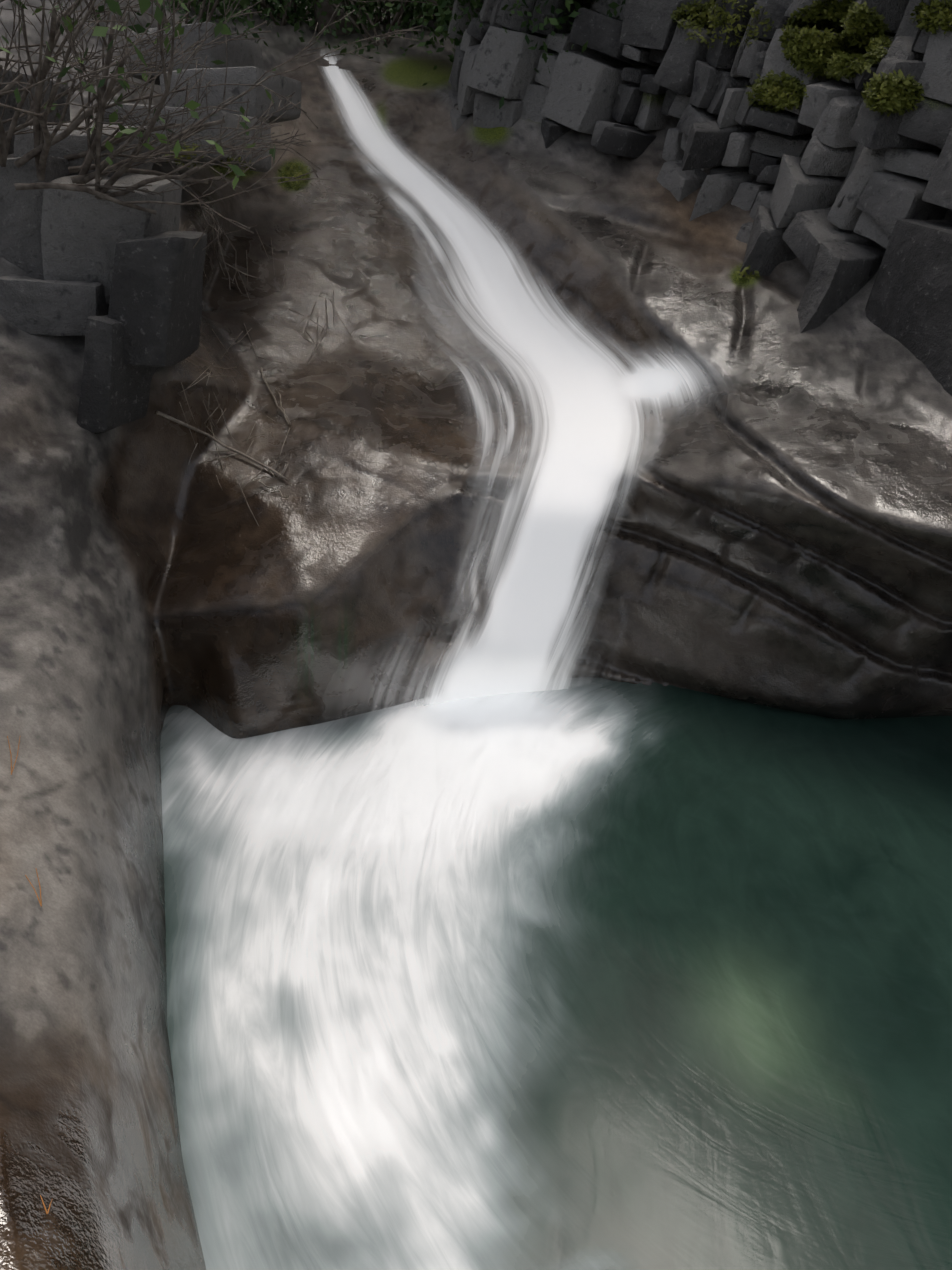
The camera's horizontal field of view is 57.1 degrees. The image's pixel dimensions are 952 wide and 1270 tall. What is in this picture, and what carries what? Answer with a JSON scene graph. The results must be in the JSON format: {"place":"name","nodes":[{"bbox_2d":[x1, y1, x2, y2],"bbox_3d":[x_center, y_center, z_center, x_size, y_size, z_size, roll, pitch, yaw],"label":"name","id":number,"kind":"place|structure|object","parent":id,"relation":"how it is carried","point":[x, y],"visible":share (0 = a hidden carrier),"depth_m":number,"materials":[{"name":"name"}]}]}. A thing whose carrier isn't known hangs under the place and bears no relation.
{"place":"outdoors","nodes":[
{"label":"outdoors","id":0,"kind":"place"},
{"bbox_2d":[167,0,242,17],"bbox_3d":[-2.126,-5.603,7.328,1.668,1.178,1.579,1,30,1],"label":"shrub","id":1,"kind":"object","parent":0,"point":[212,4],"depth_m":7.32,"materials":[{"name":"green plant"}]},
{"bbox_2d":[240,0,312,19],"bbox_3d":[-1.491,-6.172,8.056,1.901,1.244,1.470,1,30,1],"label":"shrub","id":2,"kind":"object","parent":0,"point":[299,7],"depth_m":8.25,"materials":[{"name":"green plant"}]},
{"bbox_2d":[195,0,391,32],"bbox_3d":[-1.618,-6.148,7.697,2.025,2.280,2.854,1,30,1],"label":"shrub","id":3,"kind":"object","parent":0,"point":[303,5],"depth_m":7.58,"materials":[{"name":"green plant"}]},
{"bbox_2d":[232,0,402,26],"bbox_3d":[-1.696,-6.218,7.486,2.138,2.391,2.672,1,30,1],"label":"shrub","id":4,"kind":"object","parent":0,"point":[259,6],"depth_m":7.91,"materials":[{"name":"green plant"}]},
{"bbox_2d":[313,0,359,34],"bbox_3d":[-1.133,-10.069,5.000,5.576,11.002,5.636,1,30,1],"label":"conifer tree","id":5,"kind":"object","parent":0,"point":[330,10],"depth_m":7.69,"materials":[{"name":"green plant"}]},
{"bbox_2d":[305,0,427,29],"bbox_3d":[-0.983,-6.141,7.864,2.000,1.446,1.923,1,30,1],"label":"shrub","id":6,"kind":"object","parent":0,"point":[378,11],"depth_m":7.85,"materials":[{"name":"green plant"}]},
{"bbox_2d":[356,0,436,29],"bbox_3d":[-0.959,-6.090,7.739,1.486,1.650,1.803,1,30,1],"label":"shrub","id":7,"kind":"object","parent":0,"point":[404,13],"depth_m":8.06,"materials":[{"name":"green plant"}]},
{"bbox_2d":[364,0,449,33],"bbox_3d":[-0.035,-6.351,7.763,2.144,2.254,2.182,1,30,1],"label":"shrub","id":8,"kind":"object","parent":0,"point":[431,28],"depth_m":8.11,"materials":[{"name":"green plant"}]},
{"bbox_2d":[367,0,448,20],"bbox_3d":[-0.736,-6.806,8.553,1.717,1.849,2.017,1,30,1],"label":"shrub","id":9,"kind":"object","parent":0,"point":[375,5],"depth_m":8.54,"materials":[{"name":"green plant"}]},
{"bbox_2d":[349,0,516,46],"bbox_3d":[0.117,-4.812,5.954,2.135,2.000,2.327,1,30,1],"label":"shrub","id":10,"kind":"object","parent":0,"point":[420,20],"depth_m":5.99,"materials":[{"name":"green plant"}]},
{"bbox_2d":[413,0,479,60],"bbox_3d":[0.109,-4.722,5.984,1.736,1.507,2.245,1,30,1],"label":"shrub","id":11,"kind":"object","parent":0,"point":[438,28],"visible":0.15,"depth_m":5.87,"materials":[{"name":"green plant"}]},
{"bbox_2d":[0,0,951,1269],"bbox_3d":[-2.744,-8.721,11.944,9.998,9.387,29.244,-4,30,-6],"label":"rock face","id":12,"kind":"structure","parent":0,"point":[777,531],"depth_m":3.72},
{"bbox_2d":[7,736,51,1213],"bbox_3d":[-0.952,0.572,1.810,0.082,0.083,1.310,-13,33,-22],"label":"pine needles","id":13,"kind":"object","parent":12,"relation":"on","point":[40,901],"visible":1,"depth_m":1.91,"materials":[{"name":"brown plant"}]},
{"bbox_2d":[0,22,300,433],"bbox_3d":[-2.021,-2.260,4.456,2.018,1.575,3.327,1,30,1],"label":"rock blocks","id":14,"kind":"object","parent":12,"relation":"on","point":[118,287],"visible":0.73,"depth_m":3.35,"materials":[{"name":"grey stone"}]},
{"bbox_2d":[0,0,421,289],"bbox_3d":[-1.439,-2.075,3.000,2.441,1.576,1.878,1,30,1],"label":"dead shrub","id":15,"kind":"object","parent":14,"relation":"attached to","point":[37,120],"depth_m":3.04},
{"bbox_2d":[100,0,287,70],"bbox_3d":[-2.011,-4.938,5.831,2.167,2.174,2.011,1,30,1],"label":"shrub","id":16,"kind":"object","parent":12,"relation":"on","point":[246,3],"depth_m":6.10,"materials":[{"name":"green plant"}]},
{"bbox_2d":[156,225,359,525],"bbox_3d":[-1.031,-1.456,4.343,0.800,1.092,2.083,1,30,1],"label":"twigs","id":17,"kind":"object","parent":12,"relation":"on","point":[213,437],"visible":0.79,"depth_m":3.96,"materials":[{"name":"brown wood"}]},
{"bbox_2d":[280,0,459,61],"bbox_3d":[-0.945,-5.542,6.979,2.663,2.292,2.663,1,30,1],"label":"shrub","id":18,"kind":"object","parent":12,"relation":"on","point":[364,18],"depth_m":6.93,"materials":[{"name":"green plant"}]},
{"bbox_2d":[320,50,746,719],"bbox_3d":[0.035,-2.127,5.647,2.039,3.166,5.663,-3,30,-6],"label":"waterfall","id":19,"kind":"object","parent":12,"relation":"on","point":[586,392],"visible":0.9,"depth_m":3.99,"materials":[{"name":"white liquid"}]},
{"bbox_2d":[160,677,951,1269],"bbox_3d":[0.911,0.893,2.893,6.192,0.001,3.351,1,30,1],"label":"water pool","id":20,"kind":"structure","parent":12,"relation":"in","point":[598,975],"depth_m":2.62,"materials":[{"name":"green liquid"}]},
{"bbox_2d":[165,0,951,282],"bbox_3d":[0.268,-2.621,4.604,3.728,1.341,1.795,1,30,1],"label":"moss cushions","id":21,"kind":"object","parent":12,"relation":"on","point":[889,84],"visible":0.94,"depth_m":4.34,"materials":[{"name":"green plant"}]},
{"bbox_2d":[446,0,951,395],"bbox_3d":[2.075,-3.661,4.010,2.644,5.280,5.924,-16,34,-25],"label":"cliff blocks","id":22,"kind":"structure","parent":12,"relation":"on","point":[855,181],"depth_m":4.53,"materials":[{"name":"grey stone"}]},
{"bbox_2d":[391,0,589,85],"bbox_3d":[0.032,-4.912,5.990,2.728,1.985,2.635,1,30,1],"label":"shrub","id":23,"kind":"object","parent":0,"point":[441,3],"depth_m":5.90,"materials":[{"name":"green plant"}]},
{"bbox_2d":[413,0,581,20],"bbox_3d":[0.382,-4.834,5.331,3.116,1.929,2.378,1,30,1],"label":"shrub","id":24,"kind":"object","parent":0,"point":[455,16],"visible":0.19,"depth_m":5.72,"materials":[{"name":"green plant"}]},
{"bbox_2d":[459,0,619,108],"bbox_3d":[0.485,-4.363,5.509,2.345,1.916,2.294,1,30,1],"label":"shrub","id":25,"kind":"object","parent":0,"point":[554,21],"depth_m":5.34,"materials":[{"name":"green plant"}]},
{"bbox_2d":[470,0,623,33],"bbox_3d":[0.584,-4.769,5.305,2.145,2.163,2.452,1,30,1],"label":"shrub","id":26,"kind":"object","parent":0,"point":[538,10],"depth_m":5.39,"materials":[{"name":"green plant"}]},
{"bbox_2d":[562,1,580,16],"bbox_3d":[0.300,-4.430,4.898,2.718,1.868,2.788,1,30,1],"label":"shrub","id":27,"kind":"object","parent":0,"point":[577,5],"visible":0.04,"depth_m":5.46,"materials":[{"name":"green plant"}]},
{"bbox_2d":[568,0,625,18],"bbox_3d":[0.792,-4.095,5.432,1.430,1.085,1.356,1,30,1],"label":"cliff shrub","id":28,"kind":"object","parent":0,"point":[608,11],"depth_m":5.29,"materials":[{"name":"green plant"}]}
]}

